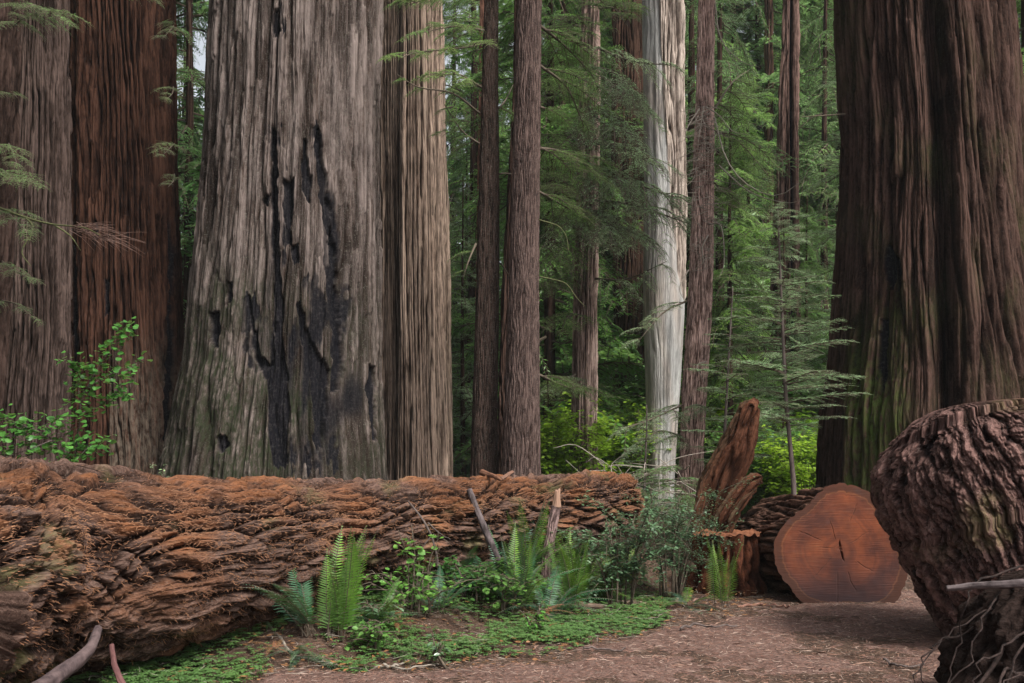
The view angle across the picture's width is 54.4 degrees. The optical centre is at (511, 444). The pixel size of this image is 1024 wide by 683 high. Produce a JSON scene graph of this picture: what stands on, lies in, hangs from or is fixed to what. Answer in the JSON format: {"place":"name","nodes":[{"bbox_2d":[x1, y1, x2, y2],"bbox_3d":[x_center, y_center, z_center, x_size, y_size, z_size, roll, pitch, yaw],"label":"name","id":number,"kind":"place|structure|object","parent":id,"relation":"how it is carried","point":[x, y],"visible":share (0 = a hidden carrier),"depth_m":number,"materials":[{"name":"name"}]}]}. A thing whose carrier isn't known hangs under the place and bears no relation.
{"place":"outdoors","nodes":[
{"label":"outdoors","id":0,"kind":"place"},
{"bbox_2d":[63,497,939,682],"bbox_3d":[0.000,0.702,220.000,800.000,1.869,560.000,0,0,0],"label":"ground","id":1,"kind":"structure","parent":0,"point":[436,620],"depth_m":7.63,"materials":[{"name":"brown soil"}]},
{"bbox_2d":[3,0,72,461],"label":"redwood tree","id":2,"kind":"object","parent":1,"relation":"on","point":[36,376],"visible":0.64,"depth_m":14.62,"materials":[{"name":"brown plant"}]},
{"bbox_2d":[0,0,143,456],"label":"redwood tree","id":3,"kind":"object","parent":1,"relation":"on","point":[11,22],"visible":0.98,"depth_m":12.40,"materials":[{"name":"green plant"}]},
{"bbox_2d":[0,316,152,462],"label":"hazel shrub","id":4,"kind":"object","parent":1,"relation":"on","point":[34,446],"visible":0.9,"depth_m":9.27,"materials":[{"name":"green plant"}]},
{"bbox_2d":[109,644,125,682],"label":"dead branch","id":5,"kind":"object","parent":1,"relation":"on","point":[117,672],"visible":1,"depth_m":5.89,"materials":[{"name":"wood"}]},
{"bbox_2d":[69,0,187,474],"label":"redwood tree","id":6,"kind":"object","parent":1,"relation":"on","point":[125,146],"visible":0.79,"depth_m":17.18,"materials":[{"name":"red plant"}]},
{"bbox_2d":[176,0,207,269],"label":"conifer tree","id":7,"kind":"object","parent":1,"relation":"on","point":[184,61],"visible":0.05,"depth_m":41.95,"materials":[{"name":"green plant"}]},
{"bbox_2d":[176,0,208,330],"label":"conifer tree","id":8,"kind":"object","parent":1,"relation":"on","point":[189,165],"visible":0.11,"depth_m":26.84,"materials":[{"name":"green plant"}]},
{"bbox_2d":[156,0,387,480],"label":"redwood tree","id":9,"kind":"object","parent":1,"relation":"on","point":[280,373],"visible":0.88,"depth_m":15.69,"materials":[{"name":"grey plant"}]},
{"bbox_2d":[240,568,318,637],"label":"sword fern","id":10,"kind":"object","parent":1,"relation":"on","point":[303,612],"visible":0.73,"depth_m":7.43,"materials":[{"name":"green plant"}]},
{"bbox_2d":[247,645,340,671],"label":"sword fern","id":11,"kind":"object","parent":1,"relation":"on","point":[294,654],"visible":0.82,"depth_m":7.09,"materials":[{"name":"green plant"}]},
{"bbox_2d":[0,455,644,682],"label":"fallen log","id":12,"kind":"object","parent":1,"relation":"on","point":[136,565],"visible":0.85,"depth_m":6.88,"materials":[{"name":"brown wood"}]},
{"bbox_2d":[32,625,101,682],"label":"dead branch","id":13,"kind":"object","parent":12,"relation":"on","point":[65,669],"visible":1,"depth_m":5.46,"materials":[{"name":"grey wood"}]},
{"bbox_2d":[467,488,502,565],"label":"dead branch","id":14,"kind":"object","parent":12,"relation":"on","point":[485,529],"visible":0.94,"depth_m":9.21,"materials":[{"name":"grey wood"}]},
{"bbox_2d":[316,525,378,641],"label":"sword fern","id":15,"kind":"object","parent":1,"relation":"on","point":[345,587],"visible":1,"depth_m":7.48,"materials":[{"name":"green plant"}]},
{"bbox_2d":[62,542,675,682],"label":"redwood sorrel","id":16,"kind":"object","parent":1,"relation":"on","point":[549,634],"visible":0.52,"depth_m":7.79,"materials":[{"name":"green plant"}]},
{"bbox_2d":[340,616,416,652],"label":"leafy plant","id":17,"kind":"object","parent":1,"relation":"on","point":[377,633],"visible":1,"depth_m":7.40,"materials":[{"name":"green plant"}]},
{"bbox_2d":[324,576,438,625],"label":"sword fern","id":18,"kind":"object","parent":1,"relation":"on","point":[383,612],"visible":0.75,"depth_m":7.87,"materials":[{"name":"green plant"}]},
{"bbox_2d":[358,592,415,622],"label":"leafy plant","id":19,"kind":"object","parent":1,"relation":"on","point":[372,610],"visible":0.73,"depth_m":7.94,"materials":[{"name":"green plant"}]},
{"bbox_2d":[379,0,452,479],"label":"redwood tree","id":20,"kind":"object","parent":1,"relation":"on","point":[416,356],"visible":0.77,"depth_m":20.43,"materials":[{"name":"brown plant"}]},
{"bbox_2d":[393,525,448,614],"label":"leafy plant","id":21,"kind":"object","parent":1,"relation":"on","point":[415,565],"visible":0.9,"depth_m":8.32,"materials":[{"name":"green plant"}]},
{"bbox_2d":[357,552,488,617],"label":"leafy plant","id":22,"kind":"object","parent":1,"relation":"on","point":[416,594],"visible":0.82,"depth_m":8.21,"materials":[{"name":"green plant"}]},
{"bbox_2d":[75,554,781,682],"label":"fallen leaves","id":23,"kind":"object","parent":1,"relation":"on","point":[463,659],"depth_m":7.69,"materials":[{"name":"brown plant"}]},
{"bbox_2d":[426,633,449,668],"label":"leafy plant","id":24,"kind":"object","parent":1,"relation":"on","point":[438,655],"visible":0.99,"depth_m":7.18,"materials":[{"name":"green plant"}]},
{"bbox_2d":[376,0,513,476],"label":"redwood tree","id":25,"kind":"object","parent":1,"relation":"on","point":[484,445],"visible":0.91,"depth_m":17.34,"materials":[{"name":"brown plant"}]},
{"bbox_2d":[407,563,487,614],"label":"sword fern","id":26,"kind":"object","parent":1,"relation":"on","point":[435,602],"visible":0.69,"depth_m":8.52,"materials":[{"name":"green plant"}]},
{"bbox_2d":[452,415,470,476],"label":"leafy bush","id":27,"kind":"object","parent":1,"relation":"on","point":[456,446],"visible":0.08,"depth_m":25.36,"materials":[{"name":"green plant"}]},
{"bbox_2d":[425,554,513,604],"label":"leafy plant","id":28,"kind":"object","parent":1,"relation":"on","point":[476,570],"visible":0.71,"depth_m":8.92,"materials":[{"name":"green plant"}]},
{"bbox_2d":[426,546,514,585],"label":"sword fern","id":29,"kind":"object","parent":1,"relation":"on","point":[469,555],"visible":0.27,"depth_m":9.05,"materials":[{"name":"green plant"}]},
{"bbox_2d":[449,176,499,477],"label":"conifer tree","id":30,"kind":"object","parent":1,"relation":"on","point":[465,414],"visible":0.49,"depth_m":23.99,"materials":[{"name":"green plant"}]},
{"bbox_2d":[446,113,503,415],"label":"conifer tree","id":31,"kind":"object","parent":1,"relation":"on","point":[455,163],"visible":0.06,"depth_m":44.70,"materials":[{"name":"green plant"}]},
{"bbox_2d":[443,0,510,413],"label":"conifer tree","id":32,"kind":"object","parent":1,"relation":"on","point":[453,201],"visible":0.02,"depth_m":49.84,"materials":[{"name":"green plant"}]},
{"bbox_2d":[444,0,510,452],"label":"conifer tree","id":33,"kind":"object","parent":1,"relation":"on","point":[472,157],"visible":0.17,"depth_m":39.86,"materials":[{"name":"green plant"}]},
{"bbox_2d":[444,0,512,372],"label":"conifer tree","id":34,"kind":"object","parent":1,"relation":"on","point":[499,89],"visible":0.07,"depth_m":51.56,"materials":[{"name":"green plant"}]},
{"bbox_2d":[475,0,483,303],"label":"redwood tree","id":35,"kind":"object","parent":1,"relation":"on","point":[481,18],"visible":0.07,"depth_m":26.93,"materials":[{"name":"brown plant"}]},
{"bbox_2d":[497,0,516,474],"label":"redwood tree","id":36,"kind":"object","parent":1,"relation":"on","point":[504,312],"visible":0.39,"depth_m":18.12,"materials":[{"name":"brown plant"}]},
{"bbox_2d":[475,557,551,615],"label":"leafy plant","id":37,"kind":"object","parent":1,"relation":"on","point":[505,596],"visible":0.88,"depth_m":8.79,"materials":[{"name":"green plant"}]},
{"bbox_2d":[461,522,580,614],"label":"sword fern","id":38,"kind":"object","parent":1,"relation":"on","point":[528,572],"visible":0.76,"depth_m":8.97,"materials":[{"name":"green plant"}]},
{"bbox_2d":[453,0,611,447],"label":"conifer tree","id":39,"kind":"object","parent":1,"relation":"on","point":[503,139],"visible":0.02,"depth_m":30.05,"materials":[{"name":"green plant"}]},
{"bbox_2d":[516,599,550,635],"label":"leafy plant","id":40,"kind":"object","parent":1,"relation":"on","point":[538,617],"visible":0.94,"depth_m":8.14,"materials":[{"name":"green plant"}]},
{"bbox_2d":[493,496,592,580],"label":"sword fern","id":41,"kind":"object","parent":1,"relation":"on","point":[539,556],"visible":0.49,"depth_m":9.74,"materials":[{"name":"green plant"}]},
{"bbox_2d":[541,489,560,586],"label":"broken sapling","id":42,"kind":"object","parent":1,"relation":"on","point":[553,520],"visible":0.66,"depth_m":9.90,"materials":[{"name":"brown plant"}]},
{"bbox_2d":[464,348,645,470],"bbox_3d":[1.985,-0.448,26.157,5.908,4.117,6.880,0,0,13],"label":"leafy bush","id":43,"kind":"object","parent":1,"relation":"on","point":[626,386],"visible":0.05,"depth_m":25.08,"materials":[{"name":"green plant"}]},
{"bbox_2d":[466,0,646,502],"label":"conifer tree","id":44,"kind":"object","parent":1,"relation":"on","point":[610,305],"visible":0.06,"depth_m":27.85,"materials":[{"name":"green plant"}]},
{"bbox_2d":[466,398,651,474],"bbox_3d":[1.183,0.334,20.877,3.545,2.541,3.668,0,0,37],"label":"leafy bush","id":45,"kind":"object","parent":1,"relation":"on","point":[553,455],"visible":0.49,"depth_m":20.59,"materials":[{"name":"green plant"}]},
{"bbox_2d":[444,0,676,493],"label":"conifer tree","id":46,"kind":"object","parent":1,"relation":"on","point":[549,338],"visible":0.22,"depth_m":23.70,"materials":[{"name":"green plant"}]},
{"bbox_2d":[497,561,624,624],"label":"sword fern","id":47,"kind":"object","parent":1,"relation":"on","point":[562,599],"visible":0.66,"depth_m":9.18,"materials":[{"name":"green plant"}]},
{"bbox_2d":[501,0,623,476],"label":"redwood tree","id":48,"kind":"object","parent":1,"relation":"on","point":[521,450],"visible":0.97,"depth_m":16.83,"materials":[{"name":"brown plant"}]},
{"bbox_2d":[512,527,618,610],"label":"sword fern","id":49,"kind":"object","parent":1,"relation":"on","point":[570,582],"visible":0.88,"depth_m":9.39,"materials":[{"name":"green plant"}]},
{"bbox_2d":[529,525,610,595],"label":"sword fern","id":50,"kind":"object","parent":1,"relation":"on","point":[581,554],"visible":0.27,"depth_m":9.84,"materials":[{"name":"green plant"}]},
{"bbox_2d":[540,0,612,379],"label":"conifer tree","id":51,"kind":"object","parent":1,"relation":"on","point":[606,253],"visible":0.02,"depth_m":29.98,"materials":[{"name":"green plant"}]},
{"bbox_2d":[541,391,675,486],"bbox_3d":[2.030,0.208,22.761,3.899,2.795,4.035,0,0,-36],"label":"leafy bush","id":52,"kind":"object","parent":1,"relation":"on","point":[617,455],"visible":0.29,"depth_m":22.49,"materials":[{"name":"green plant"}]},
{"bbox_2d":[542,378,681,497],"bbox_3d":[3.237,-0.017,25.470,4.664,3.250,5.431,0,0,-33],"label":"leafy bush","id":53,"kind":"object","parent":1,"relation":"on","point":[643,399],"visible":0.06,"depth_m":24.39,"materials":[{"name":"green plant"}]},
{"bbox_2d":[530,484,694,610],"bbox_3d":[1.018,0.996,9.742,1.178,1.224,1.467,0,0,-42],"label":"huckleberry shrub","id":54,"kind":"object","parent":1,"relation":"on","point":[620,571],"visible":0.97,"depth_m":9.63,"materials":[{"name":"green plant"}]},
{"bbox_2d":[585,553,641,602],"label":"sword fern","id":55,"kind":"object","parent":1,"relation":"on","point":[602,592],"visible":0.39,"depth_m":9.86,"materials":[{"name":"green plant"}]},
{"bbox_2d":[512,0,722,471],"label":"redwood tree","id":56,"kind":"object","parent":1,"relation":"on","point":[584,246],"visible":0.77,"depth_m":19.60,"materials":[{"name":"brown plant"}]},
{"bbox_2d":[499,0,736,495],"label":"conifer tree","id":57,"kind":"object","parent":1,"relation":"on","point":[611,39],"visible":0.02,"depth_m":29.74,"materials":[{"name":"green plant"}]},
{"bbox_2d":[611,0,647,503],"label":"redwood tree","id":58,"kind":"object","parent":1,"relation":"on","point":[628,38],"visible":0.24,"depth_m":26.64,"materials":[{"name":"brown plant"}]},
{"bbox_2d":[555,444,710,535],"bbox_3d":[1.619,0.617,12.649,2.513,1.243,1.855,0,0,0],"label":"brush pile","id":59,"kind":"object","parent":1,"relation":"on","point":[656,470],"visible":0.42,"depth_m":12.72,"materials":[{"name":"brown wood"}]},
{"bbox_2d":[614,405,682,546],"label":"sapling tree","id":60,"kind":"object","parent":1,"relation":"on","point":[645,459],"visible":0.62,"depth_m":14.98,"materials":[{"name":"green plant"}]},
{"bbox_2d":[556,6,771,490],"bbox_3d":[5.109,-11.042,34.031,10.126,32.188,10.794,0,0,-24],"label":"conifer tree","id":61,"kind":"object","parent":1,"relation":"on","point":[738,56],"visible":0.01,"depth_m":34.15,"materials":[{"name":"green plant"}]},
{"bbox_2d":[642,0,687,517],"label":"redwood tree","id":62,"kind":"object","parent":1,"relation":"on","point":[663,30],"visible":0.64,"depth_m":21.66,"materials":[{"name":"white plant"}]},
{"bbox_2d":[616,476,757,598],"bbox_3d":[1.670,0.970,10.202,1.446,1.296,1.080,0,0,-28],"label":"huckleberry shrub","id":63,"kind":"object","parent":1,"relation":"on","point":[676,588],"visible":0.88,"depth_m":10.21,"materials":[{"name":"green plant"}]},
{"bbox_2d":[599,0,776,436],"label":"conifer tree","id":64,"kind":"object","parent":1,"relation":"on","point":[691,33],"visible":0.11,"depth_m":26.82,"materials":[{"name":"green plant"}]},
{"bbox_2d":[654,587,736,611],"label":"sword fern","id":65,"kind":"object","parent":1,"relation":"on","point":[690,607],"visible":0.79,"depth_m":9.86,"materials":[{"name":"green plant"}]},
{"bbox_2d":[629,386,781,487],"bbox_3d":[4.690,0.081,24.267,4.254,3.049,4.402,0,0,-38],"label":"leafy bush","id":66,"kind":"object","parent":1,"relation":"on","point":[720,412],"visible":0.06,"depth_m":23.49,"materials":[{"name":"green plant"}]},
{"bbox_2d":[605,0,813,538],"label":"redwood tree","id":67,"kind":"object","parent":1,"relation":"on","point":[699,300],"visible":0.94,"depth_m":16.84,"materials":[{"name":"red plant"}]},
{"bbox_2d":[609,1,811,359],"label":"conifer tree","id":68,"kind":"object","parent":1,"relation":"on","point":[745,70],"visible":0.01,"depth_m":39.28,"materials":[{"name":"green plant"}]},
{"bbox_2d":[604,336,827,465],"bbox_3d":[5.440,-0.664,26.584,6.530,4.550,7.604,0,0,-7],"label":"leafy bush","id":69,"kind":"object","parent":1,"relation":"on","point":[781,376],"depth_m":25.10,"materials":[{"name":"green plant"}]},
{"bbox_2d":[616,0,818,511],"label":"conifer tree","id":70,"kind":"object","parent":1,"relation":"on","point":[718,65],"visible":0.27,"depth_m":24.91,"materials":[{"name":"green plant"}]},
{"bbox_2d":[675,287,773,466],"bbox_3d":[3.395,-0.371,15.524,1.425,4.142,1.702,0,0,34],"label":"sapling tree","id":71,"kind":"object","parent":1,"relation":"on","point":[713,389],"visible":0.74,"depth_m":15.48,"materials":[{"name":"green plant"}]},
{"bbox_2d":[704,531,745,610],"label":"sword fern","id":72,"kind":"object","parent":1,"relation":"on","point":[718,583],"visible":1,"depth_m":9.61,"materials":[{"name":"green plant"}]},
{"bbox_2d":[685,528,766,596],"bbox_3d":[2.393,1.316,10.914,0.861,0.768,0.841,0,0,-29],"label":"tree stump","id":73,"kind":"object","parent":1,"relation":"on","point":[748,576],"visible":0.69,"depth_m":10.67,"materials":[{"name":"brown wood"}]},
{"bbox_2d":[687,397,759,560],"bbox_3d":[2.437,0.416,11.471,0.829,1.916,0.394,0,0,0],"label":"broken snag","id":74,"kind":"object","parent":73,"relation":"on","point":[729,463],"visible":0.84,"depth_m":11.35,"materials":[{"name":"brown wood"}]},
{"bbox_2d":[711,473,762,531],"bbox_3d":[2.476,0.710,11.045,0.617,0.792,0.180,0,0,0],"label":"broken snag","id":75,"kind":"object","parent":73,"relation":"on","point":[736,495],"visible":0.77,"depth_m":10.99,"materials":[{"name":"brown wood"}]},
{"bbox_2d":[722,488,755,532],"bbox_3d":[2.491,0.749,10.905,0.388,0.558,0.084,0,0,0],"label":"broken snag","id":76,"kind":"object","parent":73,"relation":"on","point":[741,505],"visible":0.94,"depth_m":10.89,"materials":[{"name":"brown wood"}]},
{"bbox_2d":[675,79,790,514],"bbox_3d":[5.103,-2.784,23.170,3.551,11.287,3.785,0,0,-27],"label":"conifer tree","id":77,"kind":"object","parent":1,"relation":"on","point":[724,326],"visible":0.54,"depth_m":22.85,"materials":[{"name":"green plant"}]},
{"bbox_2d":[708,87,801,497],"bbox_3d":[7.059,-3.688,28.971,4.579,13.654,4.295,0,0,-25],"label":"conifer tree","id":78,"kind":"object","parent":1,"relation":"on","point":[767,280],"visible":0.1,"depth_m":28.84,"materials":[{"name":"green plant"}]},
{"bbox_2d":[705,417,816,513],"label":"leafy bush","id":79,"kind":"object","parent":1,"relation":"on","point":[760,489],"visible":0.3,"depth_m":19.54,"materials":[{"name":"green plant"}]},
{"bbox_2d":[686,0,840,409],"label":"conifer tree","id":80,"kind":"object","parent":1,"relation":"on","point":[772,77],"visible":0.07,"depth_m":38.67,"materials":[{"name":"green plant"}]},
{"bbox_2d":[695,0,834,402],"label":"conifer tree","id":81,"kind":"object","parent":1,"relation":"on","point":[753,195],"visible":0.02,"depth_m":40.66,"materials":[{"name":"green plant"}]},
{"bbox_2d":[758,0,773,370],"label":"redwood tree","id":82,"kind":"object","parent":1,"relation":"on","point":[768,49],"visible":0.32,"depth_m":37.86,"materials":[{"name":"brown plant"}]},
{"bbox_2d":[735,362,822,442],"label":"leafy bush","id":83,"kind":"object","parent":1,"relation":"on","point":[806,394],"visible":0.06,"depth_m":23.54,"materials":[{"name":"green plant"}]},
{"bbox_2d":[724,0,840,350],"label":"conifer tree","id":84,"kind":"object","parent":1,"relation":"on","point":[746,36],"visible":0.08,"depth_m":41.19,"materials":[{"name":"green plant"}]},
{"bbox_2d":[746,200,822,495],"bbox_3d":[5.777,-1.672,21.014,1.876,6.974,2.050,0,0,36],"label":"conifer tree","id":85,"kind":"object","parent":1,"relation":"on","point":[773,354],"visible":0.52,"depth_m":20.98,"materials":[{"name":"green plant"}]},
{"bbox_2d":[753,425,817,497],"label":"leafy bush","id":86,"kind":"object","parent":1,"relation":"on","point":[805,476],"visible":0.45,"depth_m":18.45,"materials":[{"name":"green plant"}]},
{"bbox_2d":[752,405,818,491],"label":"leafy bush","id":87,"kind":"object","parent":1,"relation":"on","point":[809,421],"visible":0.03,"depth_m":21.70,"materials":[{"name":"green plant"}]},
{"bbox_2d":[769,0,803,429],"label":"redwood tree","id":88,"kind":"object","parent":1,"relation":"on","point":[788,114],"visible":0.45,"depth_m":25.81,"materials":[{"name":"brown wood"}]},
{"bbox_2d":[739,1,835,267],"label":"conifer tree","id":89,"kind":"object","parent":1,"relation":"on","point":[776,54],"visible":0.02,"depth_m":43.40,"materials":[{"name":"green plant"}]},
{"bbox_2d":[736,0,839,410],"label":"conifer tree","id":90,"kind":"object","parent":1,"relation":"on","point":[825,198],"visible":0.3,"depth_m":32.95,"materials":[{"name":"green plant"}]},
{"bbox_2d":[715,202,872,494],"bbox_3d":[3.737,-0.762,13.430,2.107,4.925,2.132,0,0,0],"label":"sapling tree","id":91,"kind":"object","parent":1,"relation":"on","point":[756,365],"visible":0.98,"depth_m":13.45,"materials":[{"name":"green plant"}]},
{"bbox_2d":[769,199,831,458],"bbox_3d":[7.552,-1.907,25.950,2.864,9.103,3.052,0,0,36],"label":"conifer tree","id":92,"kind":"object","parent":1,"relation":"on","point":[805,265],"visible":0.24,"depth_m":25.91,"materials":[{"name":"green plant"}]},
{"bbox_2d":[776,0,836,320],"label":"conifer tree","id":93,"kind":"object","parent":1,"relation":"on","point":[814,2],"visible":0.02,"depth_m":43.40,"materials":[{"name":"green plant"}]},
{"bbox_2d":[786,39,840,430],"bbox_3d":[8.313,-4.695,24.002,3.906,13.283,3.573,0,0,-33],"label":"conifer tree","id":94,"kind":"object","parent":1,"relation":"on","point":[832,233],"visible":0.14,"depth_m":24.11,"materials":[{"name":"green plant"}]},
{"bbox_2d":[799,0,839,401],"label":"conifer tree","id":95,"kind":"object","parent":1,"relation":"on","point":[832,213],"visible":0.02,"depth_m":40.11,"materials":[{"name":"green plant"}]},
{"bbox_2d":[734,483,907,602],"bbox_3d":[3.314,1.150,11.596,1.376,1.528,3.208,0,0,0],"label":"cut log","id":96,"kind":"object","parent":1,"relation":"on","point":[829,544],"visible":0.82,"depth_m":9.99,"materials":[{"name":"brown wood"}]},
{"bbox_2d":[799,0,1023,491],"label":"redwood tree","id":97,"kind":"object","parent":1,"relation":"on","point":[927,305],"visible":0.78,"depth_m":13.50,"materials":[{"name":"brown plant"}]},
{"bbox_2d":[870,398,1023,636],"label":"fallen butt log","id":98,"kind":"object","parent":1,"relation":"on","point":[947,492],"visible":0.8,"depth_m":7.52,"materials":[{"name":"brown wood"}]},
{"bbox_2d":[912,565,1023,682],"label":"root tangle","id":99,"kind":"object","parent":1,"relation":"on","point":[983,642],"visible":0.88,"depth_m":5.78,"materials":[{"name":"brown wood"}]},
{"bbox_2d":[946,579,1023,590],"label":"dead branch","id":100,"kind":"object","parent":99,"relation":"on","point":[1013,583],"visible":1,"depth_m":5.62,"materials":[{"name":"grey wood"}]},
{"bbox_2d":[1016,0,1023,73],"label":"conifer tree","id":101,"kind":"object","parent":1,"relation":"on","point":[1020,8],"visible":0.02,"depth_m":20.10,"materials":[{"name":"green plant"}]},
{"bbox_2d":[207,576,944,682],"bbox_3d":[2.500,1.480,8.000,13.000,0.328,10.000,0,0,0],"label":"path","id":102,"kind":"structure","parent":0,"point":[665,668],"depth_m":7.52,"materials":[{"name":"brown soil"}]},
{"bbox_2d":[204,575,940,682],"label":"bark flakes","id":103,"kind":"object","parent":102,"relation":"on","point":[532,663],"visible":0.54,"depth_m":7.58,"materials":[{"name":"brown wood"}]},
{"bbox_2d":[176,0,1018,289],"label":"sky","id":104,"kind":"structure","parent":0,"point":[200,60],"materials":[{"name":"white"}]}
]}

